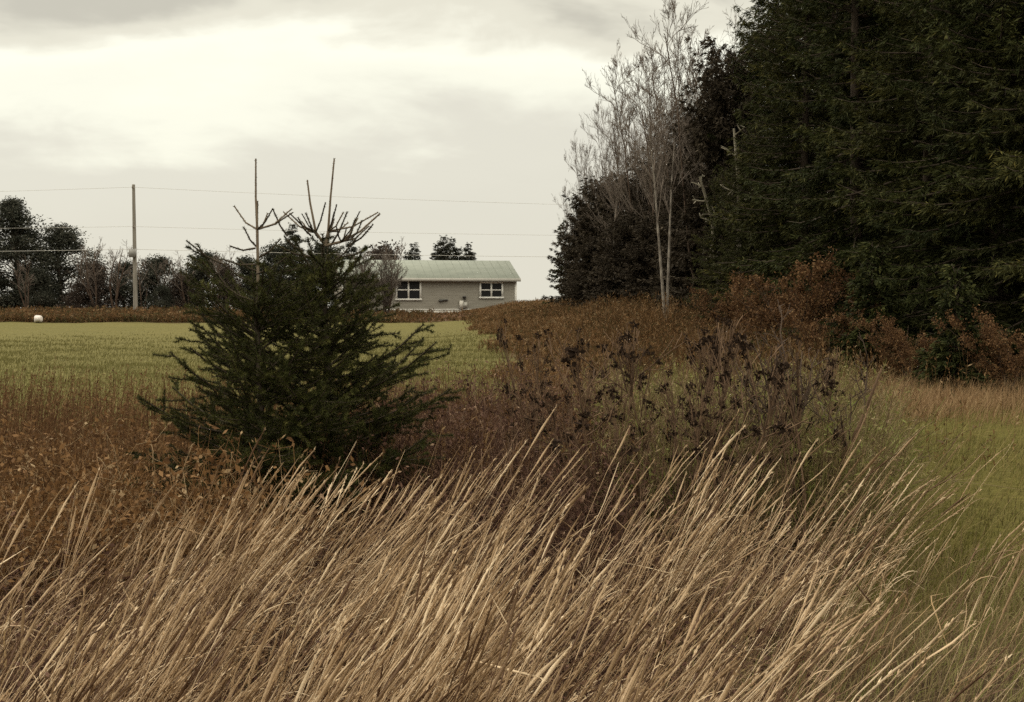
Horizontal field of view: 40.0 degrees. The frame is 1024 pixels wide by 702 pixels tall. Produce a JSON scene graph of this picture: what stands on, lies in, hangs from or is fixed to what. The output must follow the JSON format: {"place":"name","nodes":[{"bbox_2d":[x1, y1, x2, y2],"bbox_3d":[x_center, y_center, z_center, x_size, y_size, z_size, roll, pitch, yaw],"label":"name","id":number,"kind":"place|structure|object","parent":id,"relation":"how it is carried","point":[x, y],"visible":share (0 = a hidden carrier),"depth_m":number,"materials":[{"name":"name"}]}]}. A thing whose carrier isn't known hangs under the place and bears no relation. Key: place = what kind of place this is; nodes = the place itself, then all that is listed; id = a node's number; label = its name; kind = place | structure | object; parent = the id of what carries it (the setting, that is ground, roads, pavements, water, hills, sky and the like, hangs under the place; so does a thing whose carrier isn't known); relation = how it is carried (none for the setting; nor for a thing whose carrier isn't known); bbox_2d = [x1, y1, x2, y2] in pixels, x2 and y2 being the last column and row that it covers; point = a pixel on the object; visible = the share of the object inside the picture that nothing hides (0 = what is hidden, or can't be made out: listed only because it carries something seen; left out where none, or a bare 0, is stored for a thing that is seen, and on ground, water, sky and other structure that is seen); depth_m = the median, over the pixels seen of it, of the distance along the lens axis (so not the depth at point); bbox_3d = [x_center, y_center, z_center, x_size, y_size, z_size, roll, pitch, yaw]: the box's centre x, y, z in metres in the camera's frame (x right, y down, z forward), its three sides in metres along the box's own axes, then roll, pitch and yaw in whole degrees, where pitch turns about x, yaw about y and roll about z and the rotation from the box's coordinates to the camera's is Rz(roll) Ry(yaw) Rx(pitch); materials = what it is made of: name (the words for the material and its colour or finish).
{"place":"outdoors","nodes":[
{"label":"outdoors","id":0,"kind":"place"},
{"bbox_2d":[0,0,932,308],"label":"sky","id":1,"kind":"structure","parent":0,"point":[480,103],"materials":[{"name":"white"}]},
{"bbox_2d":[0,312,1023,701],"bbox_3d":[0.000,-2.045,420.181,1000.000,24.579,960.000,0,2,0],"label":"ground","id":2,"kind":"structure","parent":0,"point":[112,330],"depth_m":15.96,"materials":[{"name":"plant"}]},
{"bbox_2d":[0,195,63,308],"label":"evergreen tree","id":3,"kind":"object","parent":2,"relation":"on","point":[15,217],"visible":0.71,"depth_m":108.94,"materials":[{"name":"green plant"}]},
{"bbox_2d":[14,264,61,309],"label":"evergreen tree","id":4,"kind":"object","parent":2,"relation":"on","point":[46,298],"visible":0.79,"depth_m":106.59,"materials":[{"name":"green plant"}]},
{"bbox_2d":[4,222,113,308],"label":"evergreen tree","id":5,"kind":"object","parent":2,"relation":"on","point":[61,238],"visible":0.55,"depth_m":109.11,"materials":[{"name":"green plant"}]},
{"bbox_2d":[55,280,97,310],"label":"scrub tree","id":6,"kind":"object","parent":2,"relation":"on","point":[77,287],"visible":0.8,"depth_m":105.46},
{"bbox_2d":[68,247,102,309],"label":"bare tree","id":7,"kind":"object","parent":2,"relation":"on","point":[89,272],"visible":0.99,"depth_m":105.30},
{"bbox_2d":[71,259,130,309],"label":"scrub tree","id":8,"kind":"object","parent":2,"relation":"on","point":[101,283],"visible":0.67,"depth_m":107.25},
{"bbox_2d":[101,241,132,308],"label":"bare tree","id":9,"kind":"object","parent":2,"relation":"on","point":[114,277],"visible":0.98,"depth_m":105.02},
{"bbox_2d":[98,258,138,308],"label":"evergreen tree","id":10,"kind":"object","parent":2,"relation":"on","point":[127,265],"visible":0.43,"depth_m":109.39,"materials":[{"name":"green plant"}]},
{"bbox_2d":[129,184,137,309],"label":"utility pole","id":11,"kind":"object","parent":2,"relation":"on","point":[133,252],"visible":0.96,"depth_m":97.70,"materials":[{"name":"grey wood"}]},
{"bbox_2d":[112,253,197,309],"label":"evergreen tree","id":12,"kind":"object","parent":2,"relation":"on","point":[152,286],"visible":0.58,"depth_m":108.08,"materials":[{"name":"green plant"}]},
{"bbox_2d":[145,284,178,309],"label":"evergreen tree","id":13,"kind":"object","parent":2,"relation":"on","point":[162,292],"visible":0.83,"depth_m":105.68,"materials":[{"name":"green plant"}]},
{"bbox_2d":[159,271,202,309],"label":"scrub tree","id":14,"kind":"object","parent":2,"relation":"on","point":[175,290],"visible":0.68,"depth_m":106.60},
{"bbox_2d":[0,397,394,633],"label":"rust brambles","id":15,"kind":"object","parent":2,"relation":"on","point":[124,497],"visible":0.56,"depth_m":7.54,"materials":[{"name":"brown plant"}]},
{"bbox_2d":[163,248,244,309],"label":"evergreen tree","id":16,"kind":"object","parent":2,"relation":"on","point":[199,275],"visible":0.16,"depth_m":108.89,"materials":[{"name":"green plant"}]},
{"bbox_2d":[222,253,273,302],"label":"evergreen tree","id":17,"kind":"object","parent":2,"relation":"on","point":[244,270],"visible":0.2,"depth_m":109.38,"materials":[{"name":"green plant"}]},
{"bbox_2d":[109,159,396,558],"bbox_3d":[-1.560,0.084,8.765,1.712,2.565,1.879,0,2,0],"label":"young spruce","id":18,"kind":"object","parent":2,"relation":"on","point":[256,309],"visible":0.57,"depth_m":8.63,"materials":[{"name":"green plant"}]},
{"bbox_2d":[0,330,512,446],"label":"field grass","id":19,"kind":"structure","parent":2,"relation":"on","point":[6,359],"depth_m":37.91,"materials":[{"name":"plant"}]},
{"bbox_2d":[0,304,515,322],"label":"weeds","id":20,"kind":"object","parent":2,"relation":"on","point":[102,314],"visible":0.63,"depth_m":89.35,"materials":[{"name":"plant"}]},
{"bbox_2d":[236,239,298,306],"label":"evergreen tree","id":21,"kind":"object","parent":2,"relation":"on","point":[270,257],"visible":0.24,"depth_m":110.21,"materials":[{"name":"green plant"}]},
{"bbox_2d":[158,158,466,554],"bbox_3d":[-1.257,0.059,8.995,1.945,2.606,2.047,-2,3,-39],"label":"young spruce","id":22,"kind":"object","parent":2,"relation":"on","point":[365,371],"visible":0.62,"depth_m":8.89,"materials":[{"name":"green plant"}]},
{"bbox_2d":[0,359,695,571],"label":"brown weeds","id":23,"kind":"object","parent":2,"relation":"on","point":[50,420],"visible":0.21,"depth_m":11.84,"materials":[{"name":"plant"}]},
{"bbox_2d":[325,244,386,310],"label":"bare shrub","id":24,"kind":"object","parent":2,"relation":"on","point":[368,264],"visible":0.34,"depth_m":93.40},
{"bbox_2d":[369,247,408,313],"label":"bare shrub","id":25,"kind":"object","parent":2,"relation":"on","point":[393,281],"visible":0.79,"depth_m":94.65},
{"bbox_2d":[332,260,520,312],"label":"bungalow","id":26,"kind":"object","parent":2,"relation":"on","point":[442,285],"visible":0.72,"depth_m":103.20,"materials":[{"name":"grey"}]},
{"bbox_2d":[395,281,421,299],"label":"window","id":27,"kind":"structure","parent":26,"relation":"in","point":[408,290],"depth_m":102.20,"materials":[{"name":"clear glass"}]},
{"bbox_2d":[479,282,503,298],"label":"window","id":28,"kind":"structure","parent":26,"relation":"in","point":[487,290],"depth_m":103.45,"materials":[{"name":"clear glass"}]},
{"bbox_2d":[247,355,758,605],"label":"purple brambles","id":29,"kind":"object","parent":2,"relation":"on","point":[576,506],"visible":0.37,"depth_m":8.72,"materials":[{"name":"plant"}]},
{"bbox_2d":[492,327,525,502],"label":"dead weed","id":30,"kind":"object","parent":2,"relation":"on","point":[510,392],"visible":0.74,"depth_m":9.01,"materials":[{"name":"brown plant"}]},
{"bbox_2d":[0,399,1023,701],"bbox_3d":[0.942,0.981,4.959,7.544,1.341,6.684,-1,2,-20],"label":"tall dry grass","id":31,"kind":"structure","parent":2,"relation":"on","point":[434,665],"depth_m":4.80,"materials":[{"name":"plant"}]},
{"bbox_2d":[0,491,1023,701],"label":"dry thatch","id":32,"kind":"object","parent":2,"relation":"on","point":[243,697],"visible":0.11,"depth_m":6.17,"materials":[{"name":"brown plant"}]},
{"bbox_2d":[492,318,566,502],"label":"dead weed","id":33,"kind":"object","parent":2,"relation":"on","point":[504,343],"visible":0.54,"depth_m":10.04,"materials":[{"name":"brown plant"}]},
{"bbox_2d":[510,379,568,497],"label":"dead weed","id":34,"kind":"object","parent":2,"relation":"on","point":[552,398],"visible":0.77,"depth_m":8.76,"materials":[{"name":"brown plant"}]},
{"bbox_2d":[514,332,569,531],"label":"dead weed","id":35,"kind":"object","parent":2,"relation":"on","point":[547,361],"visible":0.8,"depth_m":9.74,"materials":[{"name":"brown plant"}]},
{"bbox_2d":[547,210,591,302],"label":"conifer tree","id":36,"kind":"object","parent":2,"relation":"on","point":[576,232],"visible":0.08,"depth_m":83.64,"materials":[{"name":"green plant"}]},
{"bbox_2d":[544,327,598,439],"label":"dead weed","id":37,"kind":"object","parent":2,"relation":"on","point":[582,342],"visible":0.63,"depth_m":11.11,"materials":[{"name":"brown plant"}]},
{"bbox_2d":[559,236,604,306],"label":"conifer tree","id":38,"kind":"object","parent":2,"relation":"on","point":[586,257],"visible":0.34,"depth_m":75.52,"materials":[{"name":"green plant"}]},
{"bbox_2d":[542,175,624,303],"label":"conifer tree","id":39,"kind":"object","parent":2,"relation":"on","point":[570,254],"visible":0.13,"depth_m":79.38,"materials":[{"name":"green plant"}]},
{"bbox_2d":[531,328,640,530],"bbox_3d":[0.419,0.751,8.208,0.632,1.780,0.800,0,2,-13],"label":"dead weed","id":40,"kind":"object","parent":2,"relation":"on","point":[573,352],"visible":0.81,"depth_m":8.14,"materials":[{"name":"brown plant"}]},
{"bbox_2d":[562,170,636,310],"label":"conifer tree","id":41,"kind":"object","parent":2,"relation":"on","point":[594,231],"visible":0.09,"depth_m":75.54,"materials":[{"name":"green plant"}]},
{"bbox_2d":[574,379,636,568],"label":"dead weed","id":42,"kind":"object","parent":2,"relation":"on","point":[631,436],"visible":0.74,"depth_m":8.25,"materials":[{"name":"brown plant"}]},
{"bbox_2d":[597,160,631,300],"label":"birch tree","id":43,"kind":"object","parent":2,"relation":"on","point":[619,194],"visible":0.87,"depth_m":66.01,"materials":[{"name":"grey plant"}]},
{"bbox_2d":[576,330,653,447],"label":"dead weed","id":44,"kind":"object","parent":2,"relation":"on","point":[598,397],"visible":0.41,"depth_m":10.17,"materials":[{"name":"brown plant"}]},
{"bbox_2d":[568,331,663,497],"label":"dead weed","id":45,"kind":"object","parent":2,"relation":"on","point":[621,352],"visible":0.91,"depth_m":8.74,"materials":[{"name":"brown plant"}]},
{"bbox_2d":[586,213,648,307],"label":"conifer tree","id":46,"kind":"object","parent":2,"relation":"on","point":[618,230],"visible":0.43,"depth_m":65.63,"materials":[{"name":"green plant"}]},
{"bbox_2d":[579,174,660,305],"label":"conifer tree","id":47,"kind":"object","parent":2,"relation":"on","point":[599,254],"visible":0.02,"depth_m":71.77,"materials":[{"name":"green plant"}]},
{"bbox_2d":[580,91,673,254],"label":"bare tree","id":48,"kind":"object","parent":2,"relation":"on","point":[583,128],"visible":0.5,"depth_m":75.54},
{"bbox_2d":[590,146,664,302],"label":"conifer tree","id":49,"kind":"object","parent":2,"relation":"on","point":[632,199],"visible":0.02,"depth_m":68.47,"materials":[{"name":"green plant"}]},
{"bbox_2d":[623,418,659,600],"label":"dead weed","id":50,"kind":"object","parent":2,"relation":"on","point":[633,448],"visible":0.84,"depth_m":7.44,"materials":[{"name":"brown plant"}]},
{"bbox_2d":[581,87,702,229],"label":"bare tree","id":51,"kind":"object","parent":2,"relation":"on","point":[621,139],"visible":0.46,"depth_m":72.45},
{"bbox_2d":[595,320,689,473],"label":"dead weed","id":52,"kind":"object","parent":2,"relation":"on","point":[657,361],"visible":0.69,"depth_m":9.40,"materials":[{"name":"brown plant"}]},
{"bbox_2d":[613,213,678,306],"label":"conifer tree","id":53,"kind":"object","parent":2,"relation":"on","point":[646,230],"visible":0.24,"depth_m":61.53,"materials":[{"name":"green plant"}]},
{"bbox_2d":[621,160,673,294],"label":"conifer tree","id":54,"kind":"object","parent":2,"relation":"on","point":[642,204],"visible":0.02,"depth_m":65.32,"materials":[{"name":"green plant"}]},
{"bbox_2d":[582,40,713,245],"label":"bare tree","id":55,"kind":"object","parent":2,"relation":"on","point":[615,63],"visible":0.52,"depth_m":67.89,"materials":[{"name":"plant"}]},
{"bbox_2d":[626,110,702,304],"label":"conifer tree","id":56,"kind":"object","parent":2,"relation":"on","point":[656,246],"visible":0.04,"depth_m":61.55,"materials":[{"name":"green plant"}]},
{"bbox_2d":[634,368,695,567],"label":"dead weed","id":57,"kind":"object","parent":2,"relation":"on","point":[667,391],"visible":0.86,"depth_m":8.38,"materials":[{"name":"brown plant"}]},
{"bbox_2d":[602,37,728,225],"bbox_3d":[8.336,-7.501,62.799,8.709,13.364,3.248,0,2,0],"label":"bare tree","id":58,"kind":"object","parent":2,"relation":"on","point":[638,81],"visible":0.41,"depth_m":62.71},
{"bbox_2d":[632,179,708,311],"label":"conifer tree","id":59,"kind":"object","parent":2,"relation":"on","point":[676,210],"visible":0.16,"depth_m":56.51,"materials":[{"name":"green plant"}]},
{"bbox_2d":[608,28,751,214],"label":"bare tree","id":60,"kind":"object","parent":2,"relation":"on","point":[650,113],"visible":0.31,"depth_m":66.92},
{"bbox_2d":[645,97,729,310],"bbox_3d":[8.034,-4.912,57.855,6.186,11.011,6.049,-2,3,-41],"label":"conifer tree","id":61,"kind":"object","parent":2,"relation":"on","point":[677,181],"visible":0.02,"depth_m":57.65,"materials":[{"name":"green plant"}]},
{"bbox_2d":[657,318,727,577],"bbox_3d":[1.141,0.719,8.613,0.448,1.865,0.567,1,2,16],"label":"dead weed","id":62,"kind":"object","parent":2,"relation":"on","point":[715,342],"visible":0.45,"depth_m":8.63,"materials":[{"name":"brown plant"}]},
{"bbox_2d":[625,28,761,284],"bbox_3d":[8.139,-7.004,58.324,8.207,12.594,3.060,-1,2,-27],"label":"bare tree","id":63,"kind":"object","parent":2,"relation":"on","point":[652,68],"visible":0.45,"depth_m":57.20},
{"bbox_2d":[656,394,739,597],"bbox_3d":[1.017,0.909,7.574,0.447,1.369,0.289,1,2,30],"label":"dead weed","id":64,"kind":"object","parent":2,"relation":"on","point":[707,425],"visible":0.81,"depth_m":7.54,"materials":[{"name":"brown plant"}]},
{"bbox_2d":[662,327,735,482],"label":"dead weed","id":65,"kind":"object","parent":2,"relation":"on","point":[701,348],"visible":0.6,"depth_m":9.22,"materials":[{"name":"brown plant"}]},
{"bbox_2d":[621,0,786,293],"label":"bare tree","id":66,"kind":"object","parent":2,"relation":"on","point":[673,8],"visible":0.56,"depth_m":52.94,"materials":[{"name":"plant"}]},
{"bbox_2d":[678,344,730,583],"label":"dead weed","id":67,"kind":"object","parent":2,"relation":"on","point":[691,409],"visible":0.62,"depth_m":7.92,"materials":[{"name":"brown plant"}]},
{"bbox_2d":[651,314,764,568],"bbox_3d":[1.173,0.719,8.351,0.650,1.886,0.514,0,2,-8],"label":"dead weed","id":68,"kind":"object","parent":2,"relation":"on","point":[709,339],"visible":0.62,"depth_m":8.30,"materials":[{"name":"brown plant"}]},
{"bbox_2d":[656,35,763,316],"bbox_3d":[8.203,-5.406,52.644,5.641,13.133,6.276,0,2,7],"label":"conifer tree","id":69,"kind":"object","parent":2,"relation":"on","point":[720,101],"visible":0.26,"depth_m":52.20,"materials":[{"name":"green plant"}]},
{"bbox_2d":[677,331,746,554],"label":"dead weed","id":70,"kind":"object","parent":2,"relation":"on","point":[706,376],"visible":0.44,"depth_m":8.57,"materials":[{"name":"brown plant"}]},
{"bbox_2d":[674,340,756,528],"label":"dead weed","id":71,"kind":"object","parent":2,"relation":"on","point":[699,368],"visible":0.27,"depth_m":9.15,"materials":[{"name":"brown plant"}]},
{"bbox_2d":[682,166,749,337],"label":"spruce tree","id":72,"kind":"object","parent":2,"relation":"on","point":[718,232],"visible":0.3,"depth_m":44.81,"materials":[{"name":"green plant"}]},
{"bbox_2d":[687,271,767,335],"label":"rusty bush","id":73,"kind":"object","parent":2,"relation":"on","point":[723,307],"visible":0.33,"depth_m":40.82,"materials":[{"name":"plant"}]},
{"bbox_2d":[672,352,785,577],"bbox_3d":[1.255,0.816,8.151,0.639,1.637,0.505,0,2,2],"label":"dead weed","id":74,"kind":"object","parent":2,"relation":"on","point":[755,429],"visible":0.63,"depth_m":8.11,"materials":[{"name":"brown plant"}]},
{"bbox_2d":[699,318,764,547],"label":"dead weed","id":75,"kind":"object","parent":2,"relation":"on","point":[725,362],"visible":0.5,"depth_m":8.88,"materials":[{"name":"brown plant"}]},
{"bbox_2d":[456,290,1023,480],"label":"brown brush","id":76,"kind":"object","parent":2,"relation":"on","point":[527,320],"visible":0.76,"depth_m":41.91,"materials":[{"name":"plant"}]},
{"bbox_2d":[609,75,716,319],"bbox_3d":[5.538,-5.254,52.241,3.475,9.698,2.693,-2,3,-42],"label":"birch tree","id":77,"kind":"object","parent":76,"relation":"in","point":[660,176],"visible":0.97,"depth_m":51.59,"materials":[{"name":"grey plant"}]},
{"bbox_2d":[694,121,786,332],"bbox_3d":[7.373,-3.054,42.943,3.763,7.918,3.837,1,2,26],"label":"spruce tree","id":78,"kind":"object","parent":2,"relation":"on","point":[740,252],"visible":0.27,"depth_m":42.84,"materials":[{"name":"green plant"}]},
{"bbox_2d":[685,0,813,315],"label":"spruce tree","id":79,"kind":"object","parent":2,"relation":"on","point":[750,77],"visible":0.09,"depth_m":51.53,"materials":[{"name":"green plant"}]},
{"bbox_2d":[726,326,784,503],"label":"dead weed","id":80,"kind":"object","parent":2,"relation":"on","point":[744,352],"visible":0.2,"depth_m":9.03,"materials":[{"name":"brown plant"}]},
{"bbox_2d":[702,343,812,584],"bbox_3d":[1.369,0.800,7.960,0.668,1.710,0.528,1,2,19],"label":"dead weed","id":81,"kind":"object","parent":2,"relation":"on","point":[779,424],"visible":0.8,"depth_m":7.93,"materials":[{"name":"brown plant"}]},
{"bbox_2d":[726,334,806,582],"bbox_3d":[1.510,0.749,8.065,0.305,1.691,0.540,2,3,44],"label":"dead weed","id":82,"kind":"object","parent":2,"relation":"on","point":[800,405],"visible":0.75,"depth_m":8.13,"materials":[{"name":"brown plant"}]},
{"bbox_2d":[520,346,1019,582],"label":"weed stalks","id":83,"kind":"object","parent":2,"relation":"on","point":[873,433],"visible":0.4,"depth_m":8.74,"materials":[{"name":"brown plant"}]},
{"bbox_2d":[752,365,807,588],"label":"dead weed","id":84,"kind":"object","parent":2,"relation":"on","point":[781,383],"visible":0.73,"depth_m":8.15,"materials":[{"name":"brown plant"}]},
{"bbox_2d":[699,0,870,352],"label":"spruce tree","id":85,"kind":"object","parent":2,"relation":"on","point":[792,145],"visible":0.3,"depth_m":40.74,"materials":[{"name":"green plant"}]},
{"bbox_2d":[728,266,845,340],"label":"rusty bush","id":86,"kind":"object","parent":2,"relation":"on","point":[748,311],"visible":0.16,"depth_m":36.48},
{"bbox_2d":[726,246,861,371],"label":"rusty bush","id":87,"kind":"object","parent":2,"relation":"on","point":[818,299],"visible":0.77,"depth_m":32.30,"materials":[{"name":"plant"}]},
{"bbox_2d":[731,299,882,545],"bbox_3d":[1.732,0.594,8.726,0.943,1.830,0.741,-1,2,-22],"label":"forked shrub","id":88,"kind":"object","parent":2,"relation":"on","point":[798,380],"visible":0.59,"depth_m":8.62,"materials":[{"name":"plant"}]},
{"bbox_2d":[744,0,874,309],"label":"spruce tree","id":89,"kind":"object","parent":2,"relation":"on","point":[834,19],"visible":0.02,"depth_m":47.62,"materials":[{"name":"green plant"}]},
{"bbox_2d":[793,364,860,551],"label":"dead weed","id":90,"kind":"object","parent":2,"relation":"on","point":[836,435],"visible":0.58,"depth_m":8.44,"materials":[{"name":"brown plant"}]},
{"bbox_2d":[772,296,884,366],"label":"rusty bush","id":91,"kind":"object","parent":2,"relation":"on","point":[811,329],"visible":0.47,"depth_m":29.64,"materials":[{"name":"plant"}]},
{"bbox_2d":[643,512,1023,701],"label":"verge grass","id":92,"kind":"structure","parent":2,"relation":"on","point":[917,646],"depth_m":6.40,"materials":[{"name":"plant"}]},
{"bbox_2d":[812,359,865,463],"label":"dead weed","id":93,"kind":"object","parent":2,"relation":"on","point":[829,377],"visible":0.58,"depth_m":9.60,"materials":[{"name":"brown plant"}]},
{"bbox_2d":[718,0,967,366],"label":"spruce tree","id":94,"kind":"object","parent":2,"relation":"on","point":[833,56],"visible":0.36,"depth_m":34.55,"materials":[{"name":"green plant"}]},
{"bbox_2d":[762,0,943,336],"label":"spruce tree","id":95,"kind":"object","parent":2,"relation":"on","point":[846,91],"visible":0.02,"depth_m":39.33,"materials":[{"name":"green plant"}]},
{"bbox_2d":[818,242,919,381],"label":"spruce tree","id":96,"kind":"object","parent":2,"relation":"on","point":[869,276],"visible":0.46,"depth_m":28.80,"materials":[{"name":"green plant"}]},
{"bbox_2d":[763,0,1023,380],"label":"spruce tree","id":97,"kind":"object","parent":2,"relation":"on","point":[894,140],"visible":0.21,"depth_m":31.54,"materials":[{"name":"green plant"}]},
{"bbox_2d":[769,367,1023,427],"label":"tan grass","id":98,"kind":"structure","parent":2,"relation":"on","point":[932,403],"depth_m":21.02,"materials":[{"name":"plant"}]},
{"bbox_2d":[850,310,946,386],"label":"rusty bush","id":99,"kind":"object","parent":2,"relation":"on","point":[896,338],"visible":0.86,"depth_m":27.02,"materials":[{"name":"plant"}]},
{"bbox_2d":[818,0,1023,381],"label":"spruce tree","id":100,"kind":"object","parent":2,"relation":"on","point":[967,38],"visible":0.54,"depth_m":29.02,"materials":[{"name":"green plant"}]},
{"bbox_2d":[898,0,1023,389],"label":"spruce tree","id":101,"kind":"object","parent":2,"relation":"on","point":[1011,269],"visible":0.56,"depth_m":27.81,"materials":[{"name":"green plant"}]},
{"bbox_2d":[912,264,1017,399],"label":"spruce tree","id":102,"kind":"object","parent":2,"relation":"on","point":[959,306],"visible":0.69,"depth_m":24.37,"materials":[{"name":"green plant"}]},
{"bbox_2d":[931,304,1023,397],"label":"rusty bush","id":103,"kind":"object","parent":2,"relation":"on","point":[991,339],"visible":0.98,"depth_m":23.89,"materials":[{"name":"plant"}]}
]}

